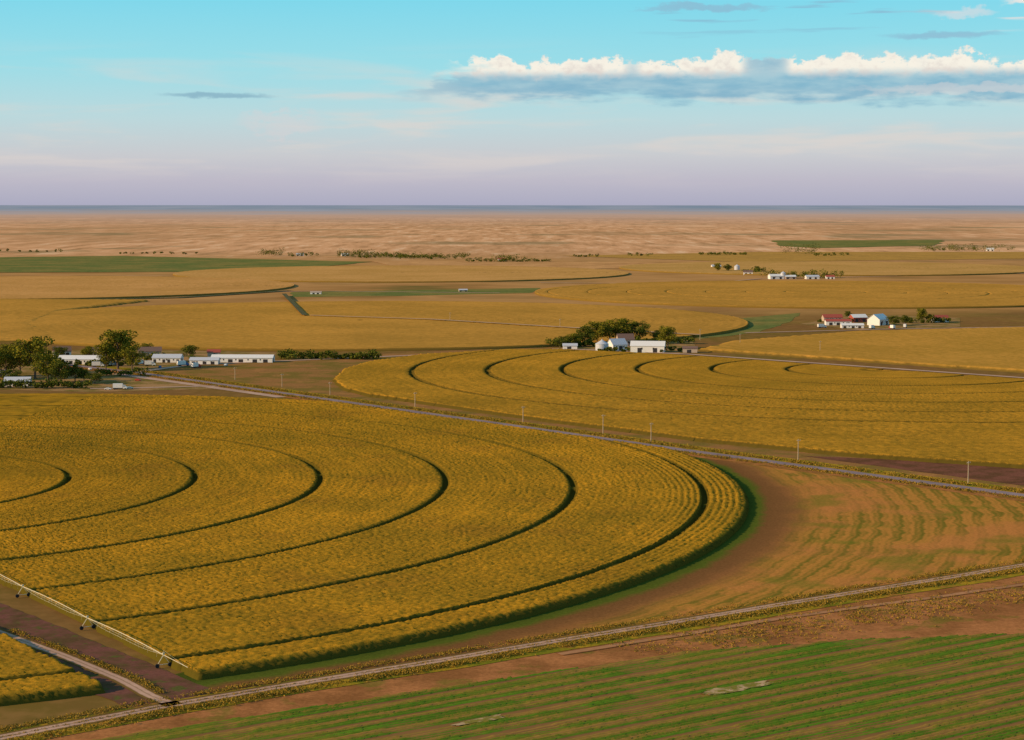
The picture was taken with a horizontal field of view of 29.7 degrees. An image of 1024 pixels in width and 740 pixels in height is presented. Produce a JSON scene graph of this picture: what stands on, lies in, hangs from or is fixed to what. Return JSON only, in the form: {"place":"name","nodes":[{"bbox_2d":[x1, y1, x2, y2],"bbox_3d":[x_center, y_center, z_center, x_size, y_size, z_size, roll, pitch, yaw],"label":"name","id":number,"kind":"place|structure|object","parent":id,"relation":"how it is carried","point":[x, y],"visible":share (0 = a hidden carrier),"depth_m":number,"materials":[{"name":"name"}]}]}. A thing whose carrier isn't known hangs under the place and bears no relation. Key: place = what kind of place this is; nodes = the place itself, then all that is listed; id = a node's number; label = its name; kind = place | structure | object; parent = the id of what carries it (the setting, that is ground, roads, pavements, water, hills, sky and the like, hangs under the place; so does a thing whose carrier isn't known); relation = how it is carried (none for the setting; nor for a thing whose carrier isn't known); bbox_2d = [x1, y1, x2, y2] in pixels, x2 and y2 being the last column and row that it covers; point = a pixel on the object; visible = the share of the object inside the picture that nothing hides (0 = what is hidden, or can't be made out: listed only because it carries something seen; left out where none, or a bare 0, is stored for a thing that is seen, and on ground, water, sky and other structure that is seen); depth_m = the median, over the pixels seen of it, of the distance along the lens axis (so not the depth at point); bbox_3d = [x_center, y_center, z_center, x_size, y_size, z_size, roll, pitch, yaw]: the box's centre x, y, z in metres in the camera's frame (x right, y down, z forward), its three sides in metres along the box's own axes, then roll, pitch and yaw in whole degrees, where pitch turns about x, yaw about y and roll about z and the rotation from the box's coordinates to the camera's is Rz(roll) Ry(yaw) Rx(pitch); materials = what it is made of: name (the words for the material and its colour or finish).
{"place":"outdoors","nodes":[
{"label":"outdoors","id":0,"kind":"place"},
{"bbox_2d":[0,393,97,424],"bbox_3d":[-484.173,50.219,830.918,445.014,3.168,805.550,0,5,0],"label":"corn field","id":1,"kind":"structure","parent":0,"point":[16,406],"depth_m":1173.72,"materials":[{"name":"plant"}]},
{"bbox_2d":[0,299,148,341],"bbox_3d":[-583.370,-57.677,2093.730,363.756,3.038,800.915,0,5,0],"label":"corn field","id":2,"kind":"structure","parent":0,"point":[12,308],"depth_m":2282.80,"materials":[{"name":"plant"}]},
{"bbox_2d":[0,628,177,706],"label":"farm track","id":3,"kind":"structure","parent":0,"point":[134,686],"depth_m":507.84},
{"bbox_2d":[0,276,294,298],"bbox_3d":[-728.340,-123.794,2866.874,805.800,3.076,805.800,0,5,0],"label":"corn field","id":4,"kind":"structure","parent":0,"point":[61,287],"depth_m":2843.20,"materials":[{"name":"plant"}]},
{"bbox_2d":[0,256,361,271],"bbox_3d":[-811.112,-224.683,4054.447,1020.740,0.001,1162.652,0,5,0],"label":"alfalfa field","id":5,"kind":"structure","parent":0,"point":[97,264],"depth_m":4023.11,"materials":[{"name":"plant"}]},
{"bbox_2d":[115,374,286,396],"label":"dirt road","id":6,"kind":"structure","parent":0,"point":[213,387],"depth_m":1307.10,"materials":[{"name":"soil"}]},
{"bbox_2d":[283,294,306,314],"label":"ditch bank","id":7,"kind":"structure","parent":0,"point":[295,305],"depth_m":2309.86,"materials":[{"name":"plant"}]},
{"bbox_2d":[0,393,748,705],"bbox_3d":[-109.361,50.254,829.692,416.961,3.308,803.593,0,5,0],"label":"corn field","id":8,"kind":"structure","parent":0,"point":[204,537],"depth_m":725.41,"materials":[{"name":"yellow plant"}]},
{"bbox_2d":[0,301,748,350],"bbox_3d":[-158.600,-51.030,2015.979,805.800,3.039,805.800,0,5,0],"label":"corn field","id":9,"kind":"structure","parent":0,"point":[259,326],"depth_m":1941.62,"materials":[{"name":"yellow plant"}]},
{"bbox_2d":[284,291,485,292],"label":"farm track","id":10,"kind":"structure","parent":0,"point":[389,291],"depth_m":2725.30,"materials":[{"name":"soil"}]},
{"bbox_2d":[173,265,628,282],"bbox_3d":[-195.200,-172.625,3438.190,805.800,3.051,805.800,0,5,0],"label":"corn field","id":11,"kind":"structure","parent":0,"point":[399,274],"depth_m":3381.12,"materials":[{"name":"plant"}]},
{"bbox_2d":[290,288,539,296],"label":"meadow","id":12,"kind":"structure","parent":0,"point":[414,292],"depth_m":2698.14,"materials":[{"name":"plant"}]},
{"bbox_2d":[321,315,698,334],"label":"farm track","id":13,"kind":"structure","parent":0,"point":[487,322],"depth_m":1973.63,"materials":[{"name":"soil"}]},
{"bbox_2d":[0,214,1023,730],"bbox_3d":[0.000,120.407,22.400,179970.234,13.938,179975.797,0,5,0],"label":"ground","id":14,"kind":"structure","parent":0,"point":[550,238],"depth_m":5833.71,"materials":[{"name":"soil"}]},
{"bbox_2d":[10,628,169,693],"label":"roadside grass","id":15,"kind":"structure","parent":14,"relation":"on","point":[111,667],"depth_m":514.43,"materials":[{"name":"plant"}]},
{"bbox_2d":[0,574,187,667],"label":"irrigation pivot","id":16,"kind":"object","parent":14,"relation":"on","point":[94,626],"visible":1,"depth_m":555.34,"materials":[{"name":"metal"}]},
{"bbox_2d":[0,603,211,707],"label":"bare soil lane","id":17,"kind":"structure","parent":14,"relation":"on","point":[37,627],"depth_m":518.22,"materials":[{"name":"soil"}]},
{"bbox_2d":[0,350,277,391],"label":"farmyard","id":18,"kind":"structure","parent":14,"relation":"on","point":[110,380],"depth_m":1346.00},
{"bbox_2d":[0,347,5,365],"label":"deciduous tree","id":19,"kind":"object","parent":18,"relation":"on","point":[3,350],"visible":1,"depth_m":1350.36,"materials":[{"name":"green plant"}]},
{"bbox_2d":[0,368,22,378],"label":"deciduous tree","id":20,"kind":"object","parent":18,"relation":"on","point":[6,373],"visible":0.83,"depth_m":1317.79,"materials":[{"name":"green plant"}]},
{"bbox_2d":[0,348,23,369],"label":"deciduous tree","id":21,"kind":"object","parent":18,"relation":"on","point":[8,357],"visible":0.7,"depth_m":1370.77,"materials":[{"name":"green plant"}]},
{"bbox_2d":[7,342,33,369],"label":"deciduous tree","id":22,"kind":"object","parent":18,"relation":"on","point":[20,363],"visible":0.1,"depth_m":1397.49,"materials":[{"name":"green plant"}]},
{"bbox_2d":[7,336,54,378],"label":"deciduous tree","id":23,"kind":"object","parent":18,"relation":"on","point":[37,344],"visible":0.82,"depth_m":1353.25,"materials":[{"name":"green plant"}]},
{"bbox_2d":[29,352,61,380],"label":"deciduous tree","id":24,"kind":"object","parent":18,"relation":"on","point":[40,367],"visible":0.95,"depth_m":1323.38,"materials":[{"name":"green plant"}]},
{"bbox_2d":[47,362,71,380],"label":"deciduous tree","id":25,"kind":"object","parent":18,"relation":"on","point":[56,371],"visible":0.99,"depth_m":1317.29,"materials":[{"name":"green plant"}]},
{"bbox_2d":[52,347,67,354],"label":"deciduous tree","id":26,"kind":"object","parent":18,"relation":"on","point":[61,349],"visible":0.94,"depth_m":1553.28,"materials":[{"name":"green plant"}]},
{"bbox_2d":[64,364,84,381],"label":"deciduous tree","id":27,"kind":"object","parent":18,"relation":"on","point":[76,369],"visible":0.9,"depth_m":1333.04,"materials":[{"name":"green plant"}]},
{"bbox_2d":[58,355,100,363],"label":"livestock shed","id":28,"kind":"structure","parent":18,"relation":"on","point":[83,359],"depth_m":1481.22,"materials":[{"name":"white paint"}]},
{"bbox_2d":[76,369,88,378],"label":"deciduous tree","id":29,"kind":"object","parent":18,"relation":"on","point":[86,371],"visible":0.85,"depth_m":1340.71,"materials":[{"name":"green plant"}]},
{"bbox_2d":[80,346,94,354],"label":"deciduous tree","id":30,"kind":"object","parent":18,"relation":"on","point":[86,350],"visible":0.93,"depth_m":1522.22,"materials":[{"name":"green plant"}]},
{"bbox_2d":[84,372,103,383],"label":"deciduous tree","id":31,"kind":"object","parent":18,"relation":"on","point":[95,376],"visible":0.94,"depth_m":1317.56,"materials":[{"name":"green plant"}]},
{"bbox_2d":[94,342,117,369],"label":"deciduous tree","id":32,"kind":"object","parent":18,"relation":"on","point":[104,358],"visible":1,"depth_m":1428.12,"materials":[{"name":"green plant"}]},
{"bbox_2d":[97,329,138,368],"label":"deciduous tree","id":33,"kind":"object","parent":18,"relation":"on","point":[121,341],"visible":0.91,"depth_m":1433.63,"materials":[{"name":"green plant"}]},
{"bbox_2d":[113,383,126,389],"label":"box truck","id":34,"kind":"object","parent":18,"relation":"on","point":[116,386],"visible":1,"depth_m":1279.49,"materials":[{"name":"white paint"}]},
{"bbox_2d":[117,343,144,370],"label":"deciduous tree","id":35,"kind":"object","parent":18,"relation":"on","point":[133,355],"visible":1,"depth_m":1420.73,"materials":[{"name":"green plant"}]},
{"bbox_2d":[138,347,161,357],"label":"machine shed","id":36,"kind":"structure","parent":18,"relation":"on","point":[149,350],"depth_m":1550.28,"materials":[{"name":"beige"}]},
{"bbox_2d":[144,361,155,365],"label":"box truck","id":37,"kind":"object","parent":18,"relation":"on","point":[147,363],"visible":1,"depth_m":1466.34,"materials":[{"name":"white paint"}]},
{"bbox_2d":[152,354,183,362],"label":"livestock shed","id":38,"kind":"structure","parent":18,"relation":"on","point":[171,358],"depth_m":1499.45,"materials":[{"name":"white paint"}]},
{"bbox_2d":[181,345,199,355],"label":"deciduous tree","id":39,"kind":"object","parent":18,"relation":"on","point":[190,348],"visible":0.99,"depth_m":1542.04,"materials":[{"name":"green plant"}]},
{"bbox_2d":[207,349,220,356],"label":"tool shed","id":40,"kind":"structure","parent":18,"relation":"on","point":[210,352],"depth_m":1551.26,"materials":[{"name":"red"}]},
{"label":"walls","id":41,"kind":"object","parent":18,"relation":"on","visible":0},
{"bbox_2d":[52,346,71,351],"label":"roof","id":42,"kind":"structure","parent":41,"relation":"on","point":[69,348],"depth_m":1563.54,"materials":[{"name":"metal"}]},
{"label":"walls","id":43,"kind":"object","parent":18,"relation":"on","visible":0},
{"bbox_2d":[3,377,31,381],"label":"roof","id":44,"kind":"structure","parent":43,"relation":"on","point":[14,378],"depth_m":1303.24,"materials":[{"name":"metal"}]},
{"bbox_2d":[90,385,216,388],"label":"farm lane","id":45,"kind":"structure","parent":14,"relation":"on","point":[158,387],"depth_m":1292.57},
{"bbox_2d":[0,344,381,388],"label":"windbreak trees","id":46,"kind":"object","parent":14,"relation":"on","point":[280,354],"visible":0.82,"depth_m":1466.45,"materials":[{"name":"green plant"}]},
{"bbox_2d":[112,290,291,298],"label":"hedgerow strip","id":47,"kind":"object","parent":14,"relation":"on","point":[204,295],"visible":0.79,"depth_m":2594.15,"materials":[{"name":"plant"}]},
{"bbox_2d":[0,558,1023,739],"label":"roadside verge","id":48,"kind":"structure","parent":14,"relation":"on","point":[694,627],"depth_m":527.39,"materials":[{"name":"green plant"}]},
{"bbox_2d":[31,361,1023,501],"bbox_3d":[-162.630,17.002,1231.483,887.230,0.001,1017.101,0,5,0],"label":"roadside verge","id":49,"kind":"structure","parent":14,"relation":"on","point":[979,493],"depth_m":875.73,"materials":[{"name":"plant"}]},
{"bbox_2d":[51,361,1023,498],"bbox_3d":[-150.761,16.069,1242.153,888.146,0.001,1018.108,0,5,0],"label":"roadside verge","id":50,"kind":"structure","parent":14,"relation":"on","point":[881,472],"depth_m":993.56,"materials":[{"name":"green plant"}]},
{"bbox_2d":[159,347,1023,488],"bbox_3d":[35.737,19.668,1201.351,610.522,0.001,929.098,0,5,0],"label":"fallow corner","id":51,"kind":"object","parent":14,"relation":"on","point":[314,376],"visible":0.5,"depth_m":1338.15,"materials":[{"name":"brown soil"}]},
{"bbox_2d":[189,357,220,363],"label":"long barn","id":52,"kind":"structure","parent":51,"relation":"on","point":[207,360],"depth_m":1481.98,"materials":[{"name":"white paint"}]},
{"bbox_2d":[211,354,274,362],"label":"long barn","id":53,"kind":"structure","parent":51,"relation":"on","point":[257,358],"depth_m":1499.99,"materials":[{"name":"white paint"}]},
{"bbox_2d":[228,358,273,362],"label":"doors","id":54,"kind":"structure","parent":53,"relation":"in","point":[229,360],"depth_m":1499.23,"materials":[{"name":"metal"}]},
{"bbox_2d":[551,340,699,353],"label":"farmyard","id":55,"kind":"structure","parent":14,"relation":"on","point":[677,345],"depth_m":1657.02,"materials":[{"name":"soil"}]},
{"bbox_2d":[554,338,566,346],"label":"deciduous tree","id":56,"kind":"object","parent":55,"relation":"on","point":[559,341],"visible":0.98,"depth_m":1650.16,"materials":[{"name":"green plant"}]},
{"bbox_2d":[562,343,577,348],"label":"tool shed","id":57,"kind":"structure","parent":55,"relation":"on","point":[569,345],"depth_m":1637.52,"materials":[{"name":"white paint"}]},
{"bbox_2d":[566,333,581,342],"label":"deciduous tree","id":58,"kind":"object","parent":55,"relation":"on","point":[576,337],"visible":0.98,"depth_m":1661.77,"materials":[{"name":"green plant"}]},
{"bbox_2d":[576,325,595,341],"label":"deciduous tree","id":59,"kind":"object","parent":55,"relation":"on","point":[585,333],"visible":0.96,"depth_m":1671.93,"materials":[{"name":"green plant"}]},
{"bbox_2d":[583,321,611,340],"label":"deciduous tree","id":60,"kind":"object","parent":55,"relation":"on","point":[599,329],"visible":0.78,"depth_m":1695.40,"materials":[{"name":"green plant"}]},
{"bbox_2d":[595,339,608,350],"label":"grain bin","id":61,"kind":"object","parent":55,"relation":"on","point":[602,344],"visible":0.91,"depth_m":1608.66,"materials":[{"name":"metal"}]},
{"bbox_2d":[601,318,627,338],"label":"deciduous tree","id":62,"kind":"object","parent":55,"relation":"on","point":[610,325],"visible":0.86,"depth_m":1705.78,"materials":[{"name":"green plant"}]},
{"bbox_2d":[612,318,634,335],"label":"deciduous tree","id":63,"kind":"object","parent":55,"relation":"on","point":[621,324],"visible":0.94,"depth_m":1705.91,"materials":[{"name":"green plant"}]},
{"bbox_2d":[623,321,650,337],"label":"deciduous tree","id":64,"kind":"object","parent":55,"relation":"on","point":[641,331],"visible":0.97,"depth_m":1707.71,"materials":[{"name":"green plant"}]},
{"bbox_2d":[630,341,665,352],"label":"machine shed","id":65,"kind":"structure","parent":55,"relation":"on","point":[646,346],"depth_m":1601.00,"materials":[{"name":"white paint"}]},
{"bbox_2d":[648,330,660,337],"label":"deciduous tree","id":66,"kind":"object","parent":55,"relation":"on","point":[655,333],"visible":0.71,"depth_m":1710.64,"materials":[{"name":"green plant"}]},
{"bbox_2d":[658,325,676,348],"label":"deciduous tree","id":67,"kind":"object","parent":55,"relation":"on","point":[668,335],"visible":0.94,"depth_m":1637.12,"materials":[{"name":"green plant"}]},
{"bbox_2d":[682,346,697,352],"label":"machine shed","id":68,"kind":"structure","parent":55,"relation":"on","point":[689,349],"depth_m":1598.19,"materials":[{"name":"beige"}]},
{"bbox_2d":[545,316,950,351],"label":"shelter trees","id":69,"kind":"object","parent":14,"relation":"on","point":[609,348],"visible":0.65,"depth_m":1689.85,"materials":[{"name":"green plant"}]},
{"bbox_2d":[802,314,959,329],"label":"farmyard","id":70,"kind":"structure","parent":14,"relation":"on","point":[954,322],"depth_m":1975.95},
{"bbox_2d":[821,314,842,320],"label":"livestock shed","id":71,"kind":"structure","parent":70,"relation":"on","point":[831,316],"depth_m":2033.09,"materials":[{"name":"beige"}]},
{"bbox_2d":[824,319,851,324],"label":"livestock shed","id":72,"kind":"structure","parent":70,"relation":"on","point":[832,321],"depth_m":1964.23,"materials":[{"name":"white paint"}]},
{"bbox_2d":[849,314,867,321],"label":"barn","id":73,"kind":"structure","parent":70,"relation":"on","point":[859,317],"depth_m":2015.21,"materials":[{"name":"red paint"}]},
{"bbox_2d":[867,314,888,325],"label":"machine shed","id":74,"kind":"structure","parent":70,"relation":"on","point":[877,319],"depth_m":1962.29,"materials":[{"name":"white paint"}]},
{"bbox_2d":[886,315,899,324],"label":"deciduous tree","id":75,"kind":"object","parent":70,"relation":"on","point":[891,318],"visible":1,"depth_m":1950.53,"materials":[{"name":"green plant"}]},
{"bbox_2d":[899,315,911,322],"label":"deciduous tree","id":76,"kind":"object","parent":70,"relation":"on","point":[904,318],"visible":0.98,"depth_m":1967.58,"materials":[{"name":"green plant"}]},
{"bbox_2d":[806,456,1023,485],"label":"dark soil corner","id":77,"kind":"object","parent":14,"relation":"on","point":[1014,476],"visible":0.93,"depth_m":892.58,"materials":[{"name":"soil"}]},
{"bbox_2d":[916,308,927,319],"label":"deciduous tree","id":78,"kind":"object","parent":14,"relation":"on","point":[920,312],"visible":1,"depth_m":2000.43,"materials":[{"name":"green plant"}]},
{"bbox_2d":[0,205,1023,214],"bbox_3d":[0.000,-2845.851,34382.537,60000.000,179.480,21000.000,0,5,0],"label":"hills","id":79,"kind":"structure","parent":0,"point":[470,209],"depth_m":30092.15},
{"bbox_2d":[0,562,1023,739],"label":"dirt road","id":80,"kind":"structure","parent":0,"point":[121,713],"depth_m":517.88,"materials":[{"name":"soil"}]},
{"bbox_2d":[0,0,1023,204],"label":"sky","id":81,"kind":"structure","parent":0,"point":[103,102],"materials":[{"name":"blue"}]},
{"bbox_2d":[373,261,653,268],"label":"dry field","id":82,"kind":"structure","parent":0,"point":[589,265],"depth_m":4023.11,"materials":[{"name":"plant"}]},
{"bbox_2d":[44,575,1023,739],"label":"fallow soil","id":83,"kind":"structure","parent":0,"point":[1004,617],"depth_m":541.13,"materials":[{"name":"brown soil"}]},
{"bbox_2d":[610,580,1023,662],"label":"fallow weeds","id":84,"kind":"object","parent":83,"relation":"on","point":[848,618],"visible":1,"depth_m":568.14,"materials":[{"name":"green plant"}]},
{"bbox_2d":[62,364,1023,496],"bbox_3d":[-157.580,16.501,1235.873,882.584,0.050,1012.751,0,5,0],"label":"county road","id":85,"kind":"structure","parent":0,"point":[809,466],"depth_m":992.74,"materials":[{"name":"asphalt"}]},
{"bbox_2d":[92,362,103,366],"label":"box truck","id":86,"kind":"object","parent":85,"relation":"on","point":[94,364],"visible":1,"depth_m":1457.28,"materials":[{"name":"white paint"}]},
{"bbox_2d":[92,633,1023,739],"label":"row crop field","id":87,"kind":"structure","parent":0,"point":[961,687],"depth_m":473.11,"materials":[{"name":"green plant"}]},
{"bbox_2d":[452,714,502,724],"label":"bare patch","id":88,"kind":"object","parent":87,"relation":"on","point":[476,719],"visible":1,"depth_m":457.36,"materials":[{"name":"soil"}]},
{"bbox_2d":[702,680,773,694],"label":"bare patch","id":89,"kind":"object","parent":87,"relation":"on","point":[713,691],"visible":1,"depth_m":487.69,"materials":[{"name":"soil"}]},
{"bbox_2d":[141,348,1023,377],"bbox_3d":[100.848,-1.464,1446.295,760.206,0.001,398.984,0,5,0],"label":"gravel road","id":90,"kind":"structure","parent":0,"point":[657,352],"depth_m":1487.80,"materials":[{"name":"gravel"}]},
{"bbox_2d":[177,361,188,365],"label":"box truck","id":91,"kind":"object","parent":90,"relation":"on","point":[180,363],"visible":1,"depth_m":1466.14,"materials":[{"name":"blue paint"}]},
{"bbox_2d":[175,457,1023,692],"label":"stubble field","id":92,"kind":"structure","parent":0,"point":[797,532],"depth_m":675.61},
{"bbox_2d":[608,340,626,349],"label":"walls","id":93,"kind":"structure","parent":0,"point":[610,344],"depth_m":1625.23,"materials":[{"name":"white paint"}]},
{"bbox_2d":[607,338,627,344],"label":"roof","id":94,"kind":"structure","parent":93,"relation":"on","point":[618,341],"depth_m":1626.80,"materials":[{"name":"metal"}]},
{"bbox_2d":[616,333,634,345],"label":"barn","id":95,"kind":"structure","parent":0,"point":[629,338],"depth_m":1672.30,"materials":[{"name":"beige"}]},
{"bbox_2d":[332,348,1023,468],"bbox_3d":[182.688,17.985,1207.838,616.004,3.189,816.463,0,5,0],"label":"corn field","id":96,"kind":"structure","parent":0,"point":[917,416],"depth_m":1198.95,"materials":[{"name":"yellow plant"}]},
{"bbox_2d":[695,313,799,338],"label":"meadow","id":97,"kind":"structure","parent":0,"point":[758,324],"depth_m":1992.30,"materials":[{"name":"plant"}]},
{"bbox_2d":[535,280,1023,308],"bbox_3d":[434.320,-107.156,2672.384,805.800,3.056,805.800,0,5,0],"label":"corn field","id":98,"kind":"structure","parent":0,"point":[808,294],"depth_m":2592.27,"materials":[{"name":"yellow plant"}]},
{"bbox_2d":[558,583,1023,654],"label":"farm track","id":99,"kind":"structure","parent":0,"point":[743,624],"depth_m":567.83,"materials":[{"name":"soil"}]},
{"bbox_2d":[577,252,1023,261],"bbox_3d":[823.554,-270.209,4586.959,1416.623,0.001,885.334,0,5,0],"label":"dry field","id":100,"kind":"structure","parent":0,"point":[781,256],"depth_m":4569.94,"materials":[{"name":"plant"}]},
{"bbox_2d":[6,243,1014,277],"bbox_3d":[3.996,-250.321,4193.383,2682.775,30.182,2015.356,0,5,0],"label":"distant trees","id":101,"kind":"object","parent":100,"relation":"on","point":[390,255],"visible":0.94,"depth_m":4516.79,"materials":[{"name":"green plant"}]},
{"bbox_2d":[619,261,1023,275],"bbox_3d":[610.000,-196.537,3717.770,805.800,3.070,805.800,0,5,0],"label":"corn field","id":102,"kind":"structure","parent":0,"point":[852,268],"depth_m":3652.32,"materials":[{"name":"plant"}]},
{"bbox_2d":[840,324,863,327],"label":"walls","id":103,"kind":"structure","parent":0,"point":[847,326],"depth_m":1917.16,"materials":[{"name":"white paint"}]},
{"bbox_2d":[772,240,943,247],"bbox_3d":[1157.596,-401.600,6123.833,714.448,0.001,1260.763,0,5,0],"label":"alfalfa field","id":104,"kind":"structure","parent":0,"point":[845,243],"depth_m":6113.06,"materials":[{"name":"plant"}]},
{"bbox_2d":[698,327,1023,372],"bbox_3d":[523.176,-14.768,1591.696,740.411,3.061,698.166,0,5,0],"label":"corn field","id":105,"kind":"structure","parent":0,"point":[995,349],"depth_m":1626.92,"materials":[{"name":"yellow plant"}]},
{"bbox_2d":[744,327,992,332],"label":"farm track","id":106,"kind":"structure","parent":0,"point":[865,329],"depth_m":1893.48,"materials":[{"name":"soil"}]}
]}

